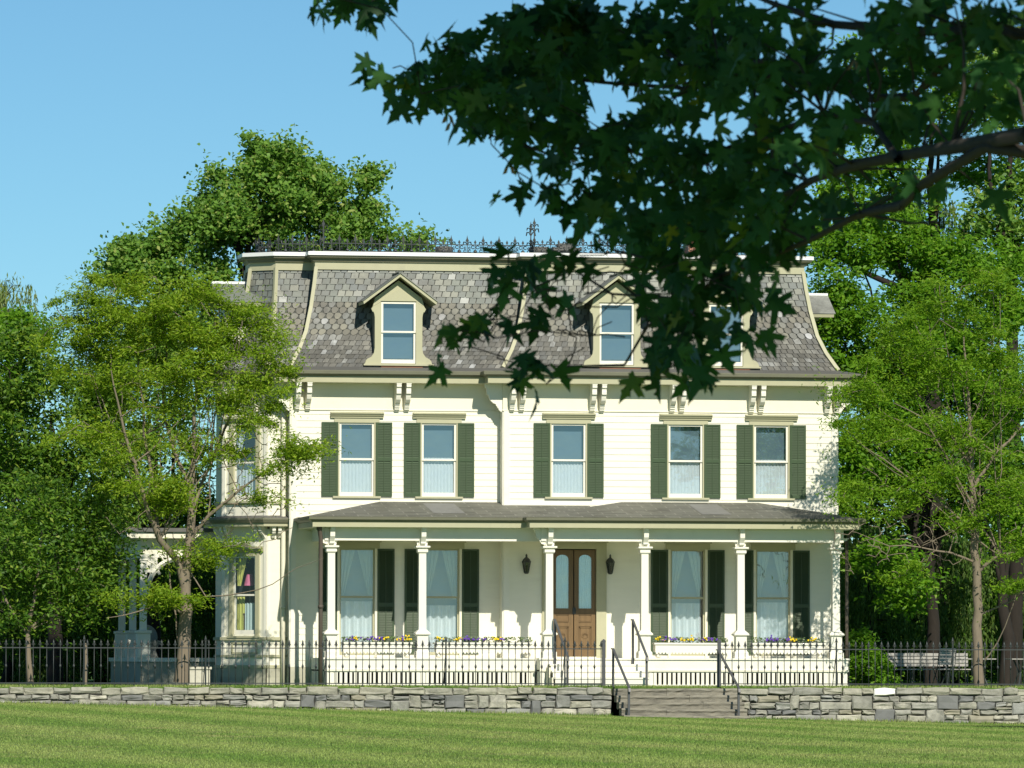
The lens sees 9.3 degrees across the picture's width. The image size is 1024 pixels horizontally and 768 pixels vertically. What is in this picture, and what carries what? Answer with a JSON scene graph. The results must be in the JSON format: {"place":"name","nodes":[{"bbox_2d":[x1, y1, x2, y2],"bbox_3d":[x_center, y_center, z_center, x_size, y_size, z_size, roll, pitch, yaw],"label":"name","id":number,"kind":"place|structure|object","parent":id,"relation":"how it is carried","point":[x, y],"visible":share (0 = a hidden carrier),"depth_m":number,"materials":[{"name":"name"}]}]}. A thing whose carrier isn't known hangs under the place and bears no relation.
{"place":"outdoors","nodes":[
{"label":"outdoors","id":0,"kind":"place"},
{"bbox_2d":[195,514,215,657],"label":"weeping tree","id":1,"kind":"object","parent":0,"point":[206,621],"visible":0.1,"depth_m":175.52,"materials":[{"name":"green plant"}]},
{"bbox_2d":[0,700,1023,767],"bbox_3d":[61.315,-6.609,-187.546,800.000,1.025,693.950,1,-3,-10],"label":"lawn","id":2,"kind":"structure","parent":0,"point":[429,754],"depth_m":108.65,"materials":[{"name":"green plant"}]},
{"bbox_2d":[307,0,1023,420],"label":"maple tree","id":3,"kind":"object","parent":2,"relation":"on","point":[539,58],"visible":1,"depth_m":19.60,"materials":[{"name":"green plant"}]},
{"bbox_2d":[612,688,749,719],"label":"stone steps","id":4,"kind":"structure","parent":2,"relation":"on","point":[719,703],"depth_m":153.63,"materials":[{"name":"beige stone"}]},
{"bbox_2d":[611,648,630,714],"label":"garden handrail","id":5,"kind":"object","parent":4,"relation":"on","point":[620,667],"visible":0.81,"depth_m":153.65,"materials":[{"name":"grey metal"}]},
{"bbox_2d":[716,649,740,715],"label":"garden handrail","id":6,"kind":"object","parent":4,"relation":"on","point":[734,680],"visible":0.81,"depth_m":153.92,"materials":[{"name":"grey metal"}]},
{"bbox_2d":[0,672,1023,713],"bbox_3d":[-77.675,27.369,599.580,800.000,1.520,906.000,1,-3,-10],"label":"terrace ground","id":7,"kind":"structure","parent":0,"point":[611,688],"depth_m":154.23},
{"bbox_2d":[0,550,46,681],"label":"weeping tree","id":8,"kind":"object","parent":7,"relation":"on","point":[7,671],"visible":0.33,"depth_m":171.51,"materials":[{"name":"green plant"}]},
{"bbox_2d":[0,272,49,681],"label":"willow tree","id":9,"kind":"object","parent":7,"relation":"on","point":[3,298],"visible":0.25,"depth_m":173.80,"materials":[{"name":"green plant"}]},
{"bbox_2d":[0,294,65,536],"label":"shade tree","id":10,"kind":"object","parent":7,"relation":"on","point":[14,315],"visible":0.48,"depth_m":166.30,"materials":[{"name":"green plant"}]},
{"bbox_2d":[0,558,138,682],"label":"weeping tree","id":11,"kind":"object","parent":7,"relation":"on","point":[68,668],"visible":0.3,"depth_m":170.56,"materials":[{"name":"green plant"}]},
{"bbox_2d":[0,458,160,681],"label":"cherry tree","id":12,"kind":"object","parent":7,"relation":"on","point":[81,554],"visible":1,"depth_m":153.31,"materials":[{"name":"green plant"}]},
{"bbox_2d":[0,318,167,682],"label":"shade tree","id":13,"kind":"object","parent":7,"relation":"on","point":[13,394],"visible":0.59,"depth_m":164.26,"materials":[{"name":"green plant"}]},
{"bbox_2d":[85,643,86,684],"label":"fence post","id":14,"kind":"object","parent":7,"relation":"on","point":[85,664],"visible":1,"depth_m":153.20,"materials":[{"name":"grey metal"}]},
{"bbox_2d":[0,476,213,680],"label":"thicket","id":15,"kind":"object","parent":7,"relation":"on","point":[90,674],"visible":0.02,"depth_m":187.04,"materials":[{"name":"green plant"}]},
{"bbox_2d":[0,446,214,681],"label":"dark hedge tree","id":16,"kind":"object","parent":7,"relation":"on","point":[165,655],"visible":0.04,"depth_m":177.73,"materials":[{"name":"green plant"}]},
{"bbox_2d":[56,321,215,657],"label":"shade tree","id":17,"kind":"object","parent":7,"relation":"on","point":[181,522],"visible":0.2,"depth_m":169.14,"materials":[{"name":"green plant"}]},
{"bbox_2d":[96,523,207,657],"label":"weeping tree","id":18,"kind":"object","parent":7,"relation":"on","point":[171,623],"visible":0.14,"depth_m":173.51,"materials":[{"name":"green plant"}]},
{"bbox_2d":[11,260,351,682],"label":"honey locust","id":19,"kind":"object","parent":7,"relation":"on","point":[99,329],"visible":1,"depth_m":153.33,"materials":[{"name":"green plant"}]},
{"bbox_2d":[186,667,211,685],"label":"stone planter","id":20,"kind":"object","parent":7,"relation":"on","point":[200,672],"visible":0.56,"depth_m":156.11,"materials":[{"name":"white stone"}]},
{"bbox_2d":[80,123,453,369],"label":"maple tree","id":21,"kind":"object","parent":7,"relation":"on","point":[295,188],"visible":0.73,"depth_m":173.21,"materials":[{"name":"green plant"}]},
{"bbox_2d":[0,635,601,686],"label":"iron fence","id":22,"kind":"object","parent":7,"relation":"on","point":[83,683],"visible":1,"depth_m":153.42,"materials":[{"name":"black metal"}]},
{"bbox_2d":[0,687,611,714],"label":"retaining wall","id":23,"kind":"structure","parent":7,"relation":"on","point":[578,700],"depth_m":152.93,"materials":[{"name":"stone"}]},
{"bbox_2d":[98,219,865,686],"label":"victorian house","id":24,"kind":"structure","parent":7,"relation":"on","point":[436,509],"depth_m":159.83,"materials":[{"name":"paint"}]},
{"bbox_2d":[138,625,160,657],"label":"wicker chair","id":25,"kind":"object","parent":24,"relation":"on","point":[153,638],"visible":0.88,"depth_m":162.77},
{"bbox_2d":[223,416,263,502],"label":"bay window","id":26,"kind":"structure","parent":24,"relation":"in","point":[248,443],"depth_m":160.08,"materials":[{"name":"glass"}]},
{"bbox_2d":[243,613,244,629],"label":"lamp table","id":27,"kind":"object","parent":24,"relation":"in","point":[243,621],"visible":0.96,"depth_m":159.92,"materials":[{"name":"brown wood"}]},
{"bbox_2d":[244,574,253,602],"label":"table lamp","id":28,"kind":"object","parent":27,"relation":"on","point":[249,580],"visible":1,"depth_m":160.09,"materials":[{"name":"pink fabric"}]},
{"bbox_2d":[227,546,263,637],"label":"bay window","id":29,"kind":"structure","parent":24,"relation":"in","point":[239,604],"depth_m":159.92,"materials":[{"name":"beige paint"}]},
{"bbox_2d":[330,412,383,497],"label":"upper window","id":30,"kind":"structure","parent":24,"relation":"in","point":[356,475],"depth_m":159.45,"materials":[{"name":"clear glass"}]},
{"bbox_2d":[336,540,381,656],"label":"lower window","id":31,"kind":"structure","parent":24,"relation":"in","point":[356,560],"depth_m":159.33,"materials":[{"name":"glass"}]},
{"bbox_2d":[341,635,412,657],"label":"flower box","id":32,"kind":"object","parent":24,"relation":"on","point":[379,639],"visible":0.94,"depth_m":156.94,"materials":[{"name":"white paint"}]},
{"bbox_2d":[413,412,465,498],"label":"upper window","id":33,"kind":"structure","parent":24,"relation":"in","point":[439,431],"depth_m":159.80,"materials":[{"name":"clear glass"}]},
{"bbox_2d":[426,541,465,657],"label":"lower window","id":34,"kind":"structure","parent":24,"relation":"in","point":[443,558],"depth_m":159.76,"materials":[{"name":"glass"}]},
{"bbox_2d":[433,635,533,657],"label":"flower box","id":35,"kind":"object","parent":24,"relation":"on","point":[466,639],"visible":0.95,"depth_m":157.39,"materials":[{"name":"white paint"}]},
{"bbox_2d":[522,554,530,573],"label":"wall lantern","id":36,"kind":"object","parent":24,"relation":"attached to","point":[526,562],"depth_m":159.32,"materials":[{"name":"black metal"}]},
{"bbox_2d":[553,619,568,684],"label":"porch handrail","id":37,"kind":"object","parent":24,"relation":"attached to","point":[567,655],"visible":0.71,"depth_m":156.59,"materials":[{"name":"grey metal"}]},
{"bbox_2d":[542,413,595,498],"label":"upper window","id":38,"kind":"structure","parent":24,"relation":"in","point":[568,431],"depth_m":159.88,"materials":[{"name":"clear glass"}]},
{"bbox_2d":[542,541,607,657],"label":"front door","id":39,"kind":"structure","parent":24,"relation":"in","point":[579,567],"depth_m":159.76,"materials":[{"name":"brown paint"}]},
{"bbox_2d":[606,554,614,573],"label":"wall lantern","id":40,"kind":"object","parent":24,"relation":"attached to","point":[610,561],"depth_m":159.70,"materials":[{"name":"black metal"}]},
{"bbox_2d":[631,619,648,685],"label":"porch handrail","id":41,"kind":"object","parent":24,"relation":"attached to","point":[645,652],"visible":0.81,"depth_m":156.81,"materials":[{"name":"grey metal"}]},
{"bbox_2d":[659,414,712,499],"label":"upper window","id":42,"kind":"structure","parent":24,"relation":"in","point":[685,432],"depth_m":160.43,"materials":[{"name":"clear glass"}]},
{"bbox_2d":[664,542,711,657],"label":"lower window","id":43,"kind":"structure","parent":24,"relation":"in","point":[687,561],"depth_m":160.31,"materials":[{"name":"glass"}]},
{"bbox_2d":[652,635,730,657],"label":"flower box","id":44,"kind":"object","parent":24,"relation":"on","point":[706,647],"visible":0.94,"depth_m":157.79,"materials":[{"name":"white paint"}]},
{"bbox_2d":[745,414,797,499],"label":"upper window","id":45,"kind":"structure","parent":24,"relation":"in","point":[771,433],"depth_m":160.82,"materials":[{"name":"glass"}]},
{"bbox_2d":[750,542,796,657],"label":"lower window","id":46,"kind":"structure","parent":24,"relation":"in","point":[772,561],"depth_m":160.70,"materials":[{"name":"glass"}]},
{"bbox_2d":[749,635,825,657],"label":"flower box","id":47,"kind":"object","parent":24,"relation":"on","point":[787,646],"visible":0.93,"depth_m":158.24,"materials":[{"name":"white paint"}]},
{"bbox_2d":[0,684,1023,687],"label":"terrace grass","id":48,"kind":"structure","parent":7,"relation":"on","point":[534,686],"depth_m":154.05,"materials":[{"name":"green plant"}]},
{"bbox_2d":[602,639,605,685],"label":"gate post","id":49,"kind":"object","parent":7,"relation":"on","point":[603,662],"visible":1,"depth_m":154.68,"materials":[{"name":"grey metal"}]},
{"bbox_2d":[717,639,720,685],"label":"gate post","id":50,"kind":"object","parent":7,"relation":"on","point":[719,644],"visible":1,"depth_m":155.18,"materials":[{"name":"grey metal"}]},
{"bbox_2d":[721,637,1023,687],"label":"iron fence","id":51,"kind":"object","parent":7,"relation":"on","point":[881,649],"visible":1,"depth_m":155.87,"materials":[{"name":"black metal"}]},
{"bbox_2d":[844,623,904,685],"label":"garden bush","id":52,"kind":"object","parent":7,"relation":"on","point":[875,663],"visible":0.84,"depth_m":159.97,"materials":[{"name":"green plant"}]},
{"bbox_2d":[840,523,918,666],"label":"weeping tree","id":53,"kind":"object","parent":7,"relation":"on","point":[866,614],"visible":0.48,"depth_m":175.70,"materials":[{"name":"green plant"}]},
{"bbox_2d":[740,687,1023,723],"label":"retaining wall","id":54,"kind":"structure","parent":7,"relation":"on","point":[960,705],"depth_m":155.26,"materials":[{"name":"stone"}]},
{"bbox_2d":[884,651,932,685],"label":"garden bench","id":55,"kind":"object","parent":7,"relation":"on","point":[910,661],"visible":0.62,"depth_m":162.15,"materials":[{"name":"white wood"}]},
{"bbox_2d":[798,262,1023,687],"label":"honey locust","id":56,"kind":"object","parent":7,"relation":"on","point":[940,366],"visible":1,"depth_m":156.63,"materials":[{"name":"green plant"}]},
{"bbox_2d":[798,33,1023,682],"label":"tall tree","id":57,"kind":"object","parent":7,"relation":"on","point":[882,176],"visible":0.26,"depth_m":179.32,"materials":[{"name":"green plant"}]},
{"bbox_2d":[804,199,1023,685],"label":"shade tree","id":58,"kind":"object","parent":7,"relation":"on","point":[886,246],"visible":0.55,"depth_m":167.91,"materials":[{"name":"green plant"}]},
{"bbox_2d":[838,332,1023,683],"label":"dark hedge tree","id":59,"kind":"object","parent":7,"relation":"on","point":[885,633],"visible":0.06,"depth_m":180.66,"materials":[{"name":"green plant"}]},
{"bbox_2d":[840,509,1022,681],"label":"thicket","id":60,"kind":"object","parent":7,"relation":"on","point":[960,677],"visible":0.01,"depth_m":191.63,"materials":[{"name":"green plant"}]},
{"bbox_2d":[909,651,970,685],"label":"garden bench","id":61,"kind":"object","parent":7,"relation":"on","point":[957,654],"visible":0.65,"depth_m":163.71,"materials":[{"name":"white wood"}]},
{"bbox_2d":[932,648,956,685],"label":"folding chair","id":62,"kind":"object","parent":7,"relation":"on","point":[943,654],"visible":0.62,"depth_m":161.04,"materials":[{"name":"grey wood"}]},
{"bbox_2d":[904,535,990,683],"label":"weeping tree","id":63,"kind":"object","parent":7,"relation":"on","point":[957,597],"visible":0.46,"depth_m":176.90,"materials":[{"name":"green plant"}]},
{"bbox_2d":[913,188,981,318],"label":"willow tree","id":64,"kind":"object","parent":7,"relation":"on","point":[941,225],"visible":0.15,"depth_m":183.85,"materials":[{"name":"green plant"}]},
{"bbox_2d":[932,658,987,685],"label":"picnic table","id":65,"kind":"object","parent":7,"relation":"on","point":[948,668],"visible":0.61,"depth_m":162.19,"materials":[{"name":"grey wood"}]},
{"bbox_2d":[919,414,1023,685],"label":"old tree","id":66,"kind":"object","parent":7,"relation":"on","point":[1008,632],"visible":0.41,"depth_m":166.82,"materials":[{"name":"green plant"}]},
{"bbox_2d":[924,5,1023,683],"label":"tall tree","id":67,"kind":"object","parent":7,"relation":"on","point":[986,220],"visible":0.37,"depth_m":176.59,"materials":[{"name":"green plant"}]},
{"bbox_2d":[969,533,1023,678],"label":"weeping tree","id":68,"kind":"object","parent":7,"relation":"on","point":[995,628],"visible":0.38,"depth_m":177.70,"materials":[{"name":"green plant"}]},
{"bbox_2d":[1005,659,1022,685],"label":"picnic table","id":69,"kind":"object","parent":7,"relation":"on","point":[1017,669],"visible":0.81,"depth_m":162.63,"materials":[{"name":"grey wood"}]},
{"bbox_2d":[0,0,1023,542],"label":"sky","id":70,"kind":"structure","parent":0,"point":[106,106],"materials":[{"name":"blue"}]}
]}

